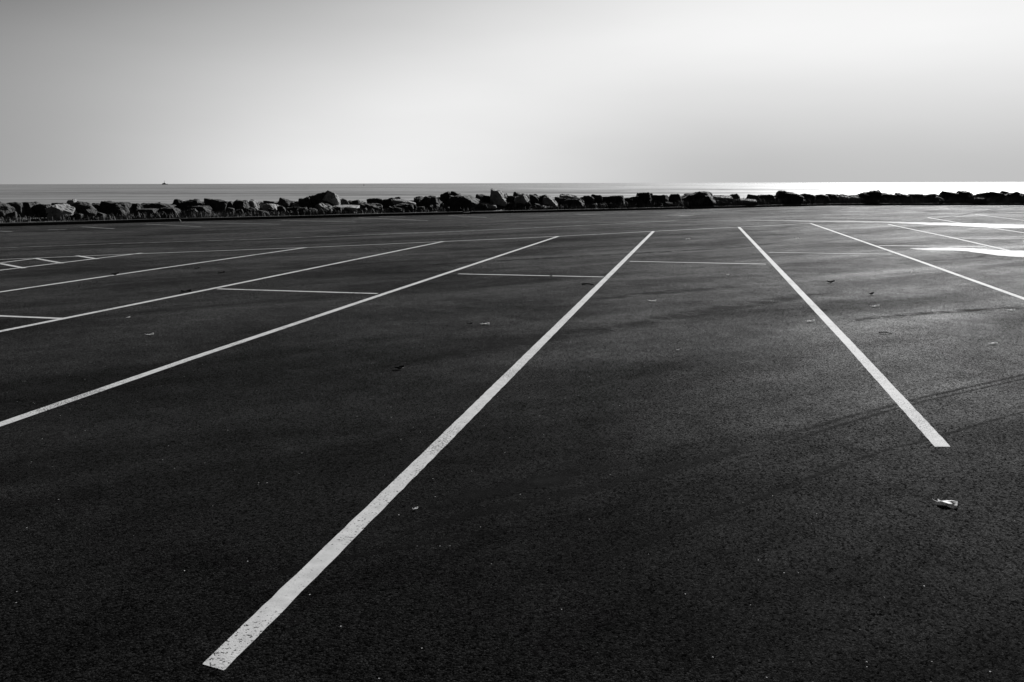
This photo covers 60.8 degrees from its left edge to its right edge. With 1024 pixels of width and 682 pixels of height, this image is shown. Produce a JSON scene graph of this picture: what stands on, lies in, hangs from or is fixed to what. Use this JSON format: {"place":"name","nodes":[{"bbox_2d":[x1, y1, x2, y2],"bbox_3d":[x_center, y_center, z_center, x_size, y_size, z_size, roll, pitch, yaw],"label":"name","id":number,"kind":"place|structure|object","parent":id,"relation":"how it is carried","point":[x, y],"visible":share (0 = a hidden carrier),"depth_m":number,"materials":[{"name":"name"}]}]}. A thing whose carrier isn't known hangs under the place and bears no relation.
{"place":"outdoors","nodes":[
{"label":"outdoors","id":0,"kind":"place"},
{"bbox_2d":[0,200,987,222],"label":"bank","id":1,"kind":"structure","parent":0,"point":[466,212],"depth_m":45.80,"materials":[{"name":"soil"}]},
{"bbox_2d":[0,201,14,219],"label":"rock","id":2,"kind":"object","parent":1,"relation":"on","point":[5,208],"visible":0.73,"depth_m":34.65,"materials":[{"name":"grey stone"}]},
{"bbox_2d":[6,211,17,219],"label":"rock","id":3,"kind":"object","parent":1,"relation":"on","point":[14,213],"visible":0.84,"depth_m":34.72,"materials":[{"name":"grey stone"}]},
{"bbox_2d":[6,202,25,216],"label":"rock","id":4,"kind":"object","parent":1,"relation":"on","point":[19,208],"visible":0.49,"depth_m":35.72,"materials":[{"name":"grey stone"}]},
{"bbox_2d":[22,202,35,215],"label":"rock","id":5,"kind":"object","parent":1,"relation":"on","point":[28,206],"visible":0.35,"depth_m":36.13,"materials":[{"name":"black stone"}]},
{"bbox_2d":[33,204,51,216],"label":"rock","id":6,"kind":"object","parent":1,"relation":"on","point":[39,209],"visible":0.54,"depth_m":36.32,"materials":[{"name":"grey stone"}]},
{"bbox_2d":[45,203,76,219],"bbox_3d":[-18.613,-5.281,36.101,1.068,0.805,1.112,-3,11,-14],"label":"rock","id":7,"kind":"object","parent":1,"relation":"on","point":[57,211],"visible":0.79,"depth_m":35.66,"materials":[{"name":"grey stone"}]},
{"bbox_2d":[66,199,77,205],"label":"rock","id":8,"kind":"object","parent":1,"relation":"on","point":[70,202],"visible":0.45,"depth_m":37.71,"materials":[{"name":"grey stone"}]},
{"bbox_2d":[75,212,83,218],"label":"rock","id":9,"kind":"object","parent":1,"relation":"on","point":[78,214],"visible":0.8,"depth_m":36.12,"materials":[{"name":"grey stone"}]},
{"bbox_2d":[71,201,97,217],"bbox_3d":[-18.258,-5.501,37.040,1.094,0.887,1.016,-1,10,-5],"label":"rock","id":10,"kind":"object","parent":1,"relation":"on","point":[80,207],"visible":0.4,"depth_m":36.63,"materials":[{"name":"grey stone"}]},
{"bbox_2d":[84,209,96,218],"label":"rock","id":11,"kind":"object","parent":1,"relation":"on","point":[91,213],"visible":0.98,"depth_m":35.96,"materials":[{"name":"grey stone"}]},
{"bbox_2d":[96,212,105,218],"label":"rock","id":12,"kind":"object","parent":1,"relation":"on","point":[100,214],"visible":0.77,"depth_m":36.33,"materials":[{"name":"grey stone"}]},
{"bbox_2d":[98,201,132,216],"bbox_3d":[-17.260,-5.679,38.025,1.443,0.861,1.277,-1,10,-4],"label":"rock","id":13,"kind":"object","parent":1,"relation":"on","point":[108,207],"visible":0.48,"depth_m":37.69,"materials":[{"name":"grey stone"}]},
{"bbox_2d":[116,209,125,217],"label":"rock","id":14,"kind":"object","parent":1,"relation":"on","point":[121,212],"visible":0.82,"depth_m":37.14,"materials":[{"name":"grey stone"}]},
{"bbox_2d":[131,203,142,212],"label":"rock","id":15,"kind":"object","parent":1,"relation":"on","point":[136,206],"visible":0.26,"depth_m":38.33,"materials":[{"name":"grey stone"}]},
{"bbox_2d":[135,208,158,216],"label":"rock","id":16,"kind":"object","parent":1,"relation":"on","point":[148,210],"visible":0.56,"depth_m":37.55,"materials":[{"name":"grey stone"}]},
{"bbox_2d":[141,203,177,208],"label":"rock","id":17,"kind":"object","parent":1,"relation":"on","point":[153,205],"visible":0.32,"depth_m":39.17,"materials":[{"name":"grey stone"}]},
{"bbox_2d":[158,207,182,217],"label":"rock","id":18,"kind":"object","parent":1,"relation":"on","point":[173,210],"visible":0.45,"depth_m":38.11,"materials":[{"name":"grey stone"}]},
{"bbox_2d":[172,199,182,207],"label":"rock","id":19,"kind":"object","parent":1,"relation":"on","point":[177,202],"visible":0.38,"depth_m":40.19,"materials":[{"name":"black stone"}]},
{"bbox_2d":[183,208,197,214],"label":"rock","id":20,"kind":"object","parent":1,"relation":"on","point":[194,210],"visible":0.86,"depth_m":38.61,"materials":[{"name":"grey stone"}]},
{"bbox_2d":[179,199,202,212],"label":"rock","id":21,"kind":"object","parent":1,"relation":"on","point":[186,203],"visible":0.45,"depth_m":39.92,"materials":[{"name":"black stone"}]},
{"bbox_2d":[187,205,212,213],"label":"rock","id":22,"kind":"object","parent":1,"relation":"on","point":[204,208],"visible":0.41,"depth_m":39.16,"materials":[{"name":"grey stone"}]},
{"bbox_2d":[204,198,227,213],"bbox_3d":[-13.838,-6.247,40.792,1.227,0.873,1.186,-1,10,-5],"label":"rock","id":23,"kind":"object","parent":1,"relation":"on","point":[217,205],"visible":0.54,"depth_m":40.27,"materials":[{"name":"black stone"}]},
{"bbox_2d":[226,207,234,213],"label":"rock","id":24,"kind":"object","parent":1,"relation":"on","point":[228,209],"visible":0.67,"depth_m":40.05,"materials":[{"name":"grey stone"}]},
{"bbox_2d":[226,201,235,209],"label":"rock","id":25,"kind":"object","parent":1,"relation":"on","point":[230,204],"visible":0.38,"depth_m":40.68,"materials":[{"name":"black stone"}]},
{"bbox_2d":[233,200,249,210],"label":"rock","id":26,"kind":"object","parent":1,"relation":"on","point":[240,204],"visible":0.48,"depth_m":40.98,"materials":[{"name":"black stone"}]},
{"bbox_2d":[243,207,255,213],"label":"rock","id":27,"kind":"object","parent":1,"relation":"on","point":[251,209],"visible":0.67,"depth_m":40.57,"materials":[{"name":"grey stone"}]},
{"bbox_2d":[249,199,259,209],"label":"rock","id":28,"kind":"object","parent":1,"relation":"on","point":[253,203],"visible":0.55,"depth_m":41.82,"materials":[{"name":"grey stone"}]},
{"bbox_2d":[263,201,277,204],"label":"rock","id":29,"kind":"object","parent":1,"relation":"on","point":[269,202],"visible":0.51,"depth_m":42.70,"materials":[{"name":"grey stone"}]},
{"bbox_2d":[263,204,279,213],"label":"rock","id":30,"kind":"object","parent":1,"relation":"on","point":[269,206],"visible":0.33,"depth_m":41.12,"materials":[{"name":"grey stone"}]},
{"bbox_2d":[277,206,285,212],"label":"rock","id":31,"kind":"object","parent":1,"relation":"on","point":[280,208],"visible":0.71,"depth_m":41.23,"materials":[{"name":"grey stone"}]},
{"bbox_2d":[277,198,291,207],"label":"rock","id":32,"kind":"object","parent":1,"relation":"on","point":[284,202],"visible":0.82,"depth_m":42.89,"materials":[{"name":"black stone"}]},
{"bbox_2d":[285,207,300,213],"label":"rock","id":33,"kind":"object","parent":1,"relation":"on","point":[290,209],"visible":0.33,"depth_m":41.51,"materials":[{"name":"grey stone"}]},
{"bbox_2d":[291,201,299,206],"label":"rock","id":34,"kind":"object","parent":1,"relation":"on","point":[295,203],"visible":0.55,"depth_m":43.20,"materials":[{"name":"black stone"}]},
{"bbox_2d":[299,197,312,208],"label":"rock","id":35,"kind":"object","parent":1,"relation":"on","point":[305,202],"visible":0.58,"depth_m":42.96,"materials":[{"name":"black stone"}]},
{"bbox_2d":[309,192,331,207],"bbox_3d":[-9.635,-6.969,43.707,1.230,1.035,1.163,-2,10,-8],"label":"rock","id":36,"kind":"object","parent":1,"relation":"on","point":[316,199],"visible":0.45,"depth_m":43.21,"materials":[{"name":"black stone"}]},
{"bbox_2d":[315,202,332,211],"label":"rock","id":37,"kind":"object","parent":1,"relation":"on","point":[322,206],"visible":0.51,"depth_m":42.50,"materials":[{"name":"grey stone"}]},
{"bbox_2d":[335,207,341,212],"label":"rock","id":38,"kind":"object","parent":1,"relation":"on","point":[338,208],"visible":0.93,"depth_m":42.43,"materials":[{"name":"grey stone"}]},
{"bbox_2d":[332,207,355,213],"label":"rock","id":39,"kind":"object","parent":1,"relation":"on","point":[333,208],"visible":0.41,"depth_m":42.80,"materials":[{"name":"grey stone"}]},
{"bbox_2d":[340,198,348,204],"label":"rock","id":40,"kind":"object","parent":1,"relation":"on","point":[344,202],"visible":0.42,"depth_m":44.46,"materials":[{"name":"black stone"}]},
{"bbox_2d":[331,205,359,209],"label":"rock","id":41,"kind":"object","parent":1,"relation":"on","point":[352,207],"visible":0.55,"depth_m":43.18,"materials":[{"name":"grey stone"}]},
{"bbox_2d":[322,190,340,204],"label":"rock","id":42,"kind":"object","parent":41,"relation":"on","point":[332,198],"visible":0.86,"depth_m":43.38,"materials":[{"name":"grey stone"}]},
{"bbox_2d":[352,200,359,204],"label":"rock","id":43,"kind":"object","parent":1,"relation":"on","point":[355,202],"visible":0.52,"depth_m":44.94,"materials":[{"name":"black stone"}]},
{"bbox_2d":[358,203,382,211],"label":"rock","id":44,"kind":"object","parent":1,"relation":"on","point":[372,206],"visible":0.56,"depth_m":44.23,"materials":[{"name":"grey stone"}]},
{"bbox_2d":[366,198,382,203],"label":"rock","id":45,"kind":"object","parent":1,"relation":"on","point":[375,200],"visible":0.59,"depth_m":45.35,"materials":[{"name":"black stone"}]},
{"bbox_2d":[380,198,393,208],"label":"rock","id":46,"kind":"object","parent":1,"relation":"on","point":[386,203],"visible":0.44,"depth_m":45.31,"materials":[{"name":"black stone"}]},
{"bbox_2d":[393,203,416,211],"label":"rock","id":47,"kind":"object","parent":1,"relation":"on","point":[402,205],"visible":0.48,"depth_m":45.05,"materials":[{"name":"grey stone"}]},
{"bbox_2d":[393,199,415,204],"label":"rock","id":48,"kind":"object","parent":47,"relation":"on","point":[397,201],"visible":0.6,"depth_m":45.57,"materials":[{"name":"grey stone"}]},
{"bbox_2d":[405,204,413,211],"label":"rock","id":49,"kind":"object","parent":1,"relation":"on","point":[409,207],"visible":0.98,"depth_m":44.73,"materials":[{"name":"grey stone"}]},
{"bbox_2d":[414,196,423,207],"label":"rock","id":50,"kind":"object","parent":1,"relation":"on","point":[419,201],"visible":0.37,"depth_m":46.23,"materials":[{"name":"black stone"}]},
{"bbox_2d":[422,195,442,210],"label":"rock","id":51,"kind":"object","parent":1,"relation":"on","point":[435,201],"visible":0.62,"depth_m":46.23,"materials":[{"name":"black stone"}]},
{"bbox_2d":[440,191,450,202],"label":"rock","id":52,"kind":"object","parent":1,"relation":"on","point":[444,196],"visible":0.81,"depth_m":47.47,"materials":[{"name":"black stone"}]},
{"bbox_2d":[447,195,481,209],"bbox_3d":[-2.527,-7.519,47.489,2.014,0.813,1.660,-2,10,-10],"label":"rock","id":53,"kind":"object","parent":1,"relation":"on","point":[468,202],"visible":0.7,"depth_m":46.78,"materials":[{"name":"black stone"}]},
{"bbox_2d":[475,194,487,199],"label":"rock","id":54,"kind":"object","parent":1,"relation":"on","point":[479,196],"visible":0.18,"depth_m":50.79,"materials":[{"name":"black stone"}]},
{"bbox_2d":[481,195,492,203],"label":"rock","id":55,"kind":"object","parent":1,"relation":"on","point":[485,199],"visible":0.55,"depth_m":48.56,"materials":[{"name":"black stone"}]},
{"bbox_2d":[481,203,496,208],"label":"rock","id":56,"kind":"object","parent":1,"relation":"on","point":[492,206],"visible":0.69,"depth_m":47.56,"materials":[{"name":"black stone"}]},
{"bbox_2d":[490,188,506,205],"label":"rock","id":57,"kind":"object","parent":1,"relation":"on","point":[498,197],"visible":0.99,"depth_m":48.33,"materials":[{"name":"grey stone"}]},
{"bbox_2d":[505,196,514,206],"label":"rock","id":58,"kind":"object","parent":1,"relation":"on","point":[510,198],"visible":0.5,"depth_m":49.12,"materials":[{"name":"black stone"}]},
{"bbox_2d":[508,202,514,208],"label":"rock","id":59,"kind":"object","parent":1,"relation":"on","point":[511,204],"visible":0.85,"depth_m":48.44,"materials":[{"name":"black stone"}]},
{"bbox_2d":[514,193,530,207],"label":"rock","id":60,"kind":"object","parent":1,"relation":"on","point":[523,198],"visible":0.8,"depth_m":48.73,"materials":[{"name":"grey stone"}]},
{"bbox_2d":[524,201,530,208],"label":"rock","id":61,"kind":"object","parent":1,"relation":"on","point":[527,205],"visible":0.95,"depth_m":48.71,"materials":[{"name":"black stone"}]},
{"bbox_2d":[529,194,539,206],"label":"rock","id":62,"kind":"object","parent":1,"relation":"on","point":[534,198],"visible":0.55,"depth_m":49.65,"materials":[{"name":"black stone"}]},
{"bbox_2d":[534,203,542,208],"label":"rock","id":63,"kind":"object","parent":1,"relation":"on","point":[539,205],"visible":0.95,"depth_m":48.86,"materials":[{"name":"black stone"}]},
{"bbox_2d":[542,196,558,206],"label":"rock","id":64,"kind":"object","parent":1,"relation":"on","point":[548,200],"visible":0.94,"depth_m":49.60,"materials":[{"name":"grey stone"}]},
{"bbox_2d":[554,197,565,205],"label":"rock","id":65,"kind":"object","parent":1,"relation":"on","point":[559,200],"visible":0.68,"depth_m":50.55,"materials":[{"name":"black stone"}]},
{"bbox_2d":[561,199,584,206],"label":"rock","id":66,"kind":"object","parent":1,"relation":"on","point":[580,202],"visible":0.79,"depth_m":50.39,"materials":[{"name":"black stone"}]},
{"bbox_2d":[559,194,576,198],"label":"rock","id":67,"kind":"object","parent":66,"relation":"on","point":[568,196],"visible":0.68,"depth_m":50.96,"materials":[{"name":"grey stone"}]},
{"bbox_2d":[583,195,594,204],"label":"rock","id":68,"kind":"object","parent":1,"relation":"on","point":[588,199],"visible":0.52,"depth_m":51.37,"materials":[{"name":"black stone"}]},
{"bbox_2d":[591,194,601,204],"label":"rock","id":69,"kind":"object","parent":1,"relation":"on","point":[598,199],"visible":0.58,"depth_m":51.86,"materials":[{"name":"black stone"}]},
{"bbox_2d":[602,195,624,204],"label":"rock","id":70,"kind":"object","parent":1,"relation":"on","point":[617,199],"visible":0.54,"depth_m":52.11,"materials":[{"name":"black stone"}]},
{"bbox_2d":[624,196,637,204],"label":"rock","id":71,"kind":"object","parent":1,"relation":"on","point":[633,198],"visible":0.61,"depth_m":52.91,"materials":[{"name":"black stone"}]},
{"bbox_2d":[636,192,652,205],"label":"rock","id":72,"kind":"object","parent":1,"relation":"on","point":[644,196],"visible":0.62,"depth_m":53.35,"materials":[{"name":"black stone"}]},
{"bbox_2d":[651,195,668,203],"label":"rock","id":73,"kind":"object","parent":1,"relation":"on","point":[662,198],"visible":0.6,"depth_m":53.97,"materials":[{"name":"black stone"}]},
{"bbox_2d":[668,194,681,204],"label":"rock","id":74,"kind":"object","parent":1,"relation":"on","point":[675,197],"visible":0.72,"depth_m":54.67,"materials":[{"name":"black stone"}]},
{"bbox_2d":[681,191,715,203],"bbox_3d":[11.807,-9.191,56.039,2.442,0.857,1.825,1,10,5],"label":"rock","id":75,"kind":"object","parent":1,"relation":"on","point":[705,195],"visible":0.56,"depth_m":55.30,"materials":[{"name":"black stone"}]},
{"bbox_2d":[713,195,732,201],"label":"rock","id":76,"kind":"object","parent":1,"relation":"on","point":[722,197],"visible":0.62,"depth_m":56.76,"materials":[{"name":"grey stone"}]},
{"bbox_2d":[733,198,756,202],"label":"rock","id":77,"kind":"object","parent":1,"relation":"on","point":[750,201],"visible":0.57,"depth_m":57.23,"materials":[{"name":"grey stone"}]},
{"bbox_2d":[730,194,739,198],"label":"rock","id":78,"kind":"object","parent":77,"relation":"on","point":[735,196],"visible":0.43,"depth_m":57.90,"materials":[{"name":"black stone"}]},
{"bbox_2d":[758,194,774,200],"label":"rock","id":79,"kind":"object","parent":1,"relation":"on","point":[768,197],"visible":0.5,"depth_m":59.12,"materials":[{"name":"black stone"}]},
{"bbox_2d":[775,190,803,201],"bbox_3d":[19.297,-10.044,60.796,1.964,0.896,1.739,2,10,11],"label":"rock","id":80,"kind":"object","parent":1,"relation":"on","point":[780,194],"visible":0.66,"depth_m":60.05,"materials":[{"name":"black stone"}]},
{"bbox_2d":[800,193,815,201],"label":"rock","id":81,"kind":"object","parent":1,"relation":"on","point":[808,196],"visible":0.53,"depth_m":61.32,"materials":[{"name":"black stone"}]},
{"bbox_2d":[815,194,828,200],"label":"rock","id":82,"kind":"object","parent":1,"relation":"on","point":[822,196],"visible":0.48,"depth_m":61.86,"materials":[{"name":"black stone"}]},
{"bbox_2d":[825,194,838,201],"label":"rock","id":83,"kind":"object","parent":1,"relation":"on","point":[833,195],"visible":0.49,"depth_m":62.41,"materials":[{"name":"black stone"}]},
{"bbox_2d":[838,194,850,199],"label":"rock","id":84,"kind":"object","parent":1,"relation":"on","point":[841,195],"visible":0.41,"depth_m":62.68,"materials":[{"name":"grey stone"}]},
{"bbox_2d":[849,195,862,201],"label":"rock","id":85,"kind":"object","parent":1,"relation":"on","point":[857,196],"visible":0.46,"depth_m":62.68,"materials":[{"name":"grey stone"}]},
{"bbox_2d":[858,190,881,199],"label":"rock","id":86,"kind":"object","parent":1,"relation":"on","point":[872,194],"visible":0.76,"depth_m":62.46,"materials":[{"name":"black stone"}]},
{"bbox_2d":[882,193,896,200],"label":"rock","id":87,"kind":"object","parent":1,"relation":"on","point":[887,196],"visible":0.56,"depth_m":62.56,"materials":[{"name":"black stone"}]},
{"bbox_2d":[895,192,910,199],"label":"rock","id":88,"kind":"object","parent":1,"relation":"on","point":[901,195],"visible":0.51,"depth_m":62.86,"materials":[{"name":"black stone"}]},
{"bbox_2d":[908,194,925,199],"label":"rock","id":89,"kind":"object","parent":1,"relation":"on","point":[915,195],"visible":0.42,"depth_m":62.88,"materials":[{"name":"black stone"}]},
{"bbox_2d":[924,194,936,200],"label":"rock","id":90,"kind":"object","parent":1,"relation":"on","point":[928,196],"visible":0.54,"depth_m":62.89,"materials":[{"name":"black stone"}]},
{"bbox_2d":[938,191,961,199],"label":"rock","id":91,"kind":"object","parent":1,"relation":"on","point":[942,194],"visible":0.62,"depth_m":62.85,"materials":[{"name":"black stone"}]},
{"bbox_2d":[956,191,973,197],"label":"rock","id":92,"kind":"object","parent":1,"relation":"on","point":[965,194],"visible":0.53,"depth_m":62.74,"materials":[{"name":"black stone"}]},
{"bbox_2d":[974,192,993,199],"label":"rock","id":93,"kind":"object","parent":1,"relation":"on","point":[987,194],"visible":0.53,"depth_m":62.66,"materials":[{"name":"black stone"}]},
{"bbox_2d":[990,192,1005,199],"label":"rock","id":94,"kind":"object","parent":1,"relation":"on","point":[996,194],"visible":0.47,"depth_m":62.67,"materials":[{"name":"black stone"}]},
{"bbox_2d":[1003,192,1021,198],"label":"rock","id":95,"kind":"object","parent":1,"relation":"on","point":[1012,195],"visible":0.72,"depth_m":62.42,"materials":[{"name":"black stone"}]},
{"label":"rock","id":96,"kind":"object","parent":1,"relation":"on","visible":0},
{"bbox_2d":[746,194,757,199],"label":"rock","id":97,"kind":"object","parent":96,"relation":"on","point":[749,196],"visible":0.55,"depth_m":58.62,"materials":[{"name":"black stone"}]},
{"bbox_2d":[0,205,1023,681],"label":"parking lot","id":98,"kind":"structure","parent":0,"point":[252,457],"depth_m":5.35,"materials":[{"name":"black asphalt"}]},
{"bbox_2d":[0,211,462,226],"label":"kerb","id":99,"kind":"structure","parent":98,"relation":"on","point":[199,219],"depth_m":38.49,"materials":[{"name":"concrete"}]},
{"bbox_2d":[470,207,681,213],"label":"kerb","id":100,"kind":"structure","parent":98,"relation":"on","point":[560,210],"depth_m":49.30,"materials":[{"name":"concrete"}]},
{"bbox_2d":[689,203,1023,208],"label":"kerb","id":101,"kind":"structure","parent":98,"relation":"on","point":[743,206],"depth_m":61.12,"materials":[{"name":"concrete"}]},
{"bbox_2d":[740,220,1023,227],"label":"puddle","id":102,"kind":"object","parent":98,"relation":"on","point":[987,225],"visible":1,"depth_m":34.17,"materials":[{"name":"white liquid"}]},
{"bbox_2d":[911,247,1023,256],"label":"puddle","id":103,"kind":"object","parent":98,"relation":"on","point":[1017,253],"visible":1,"depth_m":20.36,"materials":[{"name":"white liquid"}]},
{"bbox_2d":[0,182,1023,203],"bbox_3d":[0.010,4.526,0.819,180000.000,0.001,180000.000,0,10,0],"label":"sea","id":104,"kind":"structure","parent":0,"point":[97,193],"depth_m":607.31,"materials":[{"name":"grey liquid"}]},
{"bbox_2d":[0,194,1023,222],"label":"rocks","id":105,"kind":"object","parent":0,"point":[717,203],"depth_m":50.85,"materials":[{"name":"grey stone"}]},
{"bbox_2d":[0,0,1023,183],"label":"sky","id":106,"kind":"structure","parent":0,"point":[92,91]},
{"bbox_2d":[933,499,957,505],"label":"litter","id":107,"kind":"object","parent":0,"point":[953,502],"visible":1,"depth_m":4.38,"materials":[{"name":"white paper"}]}
]}

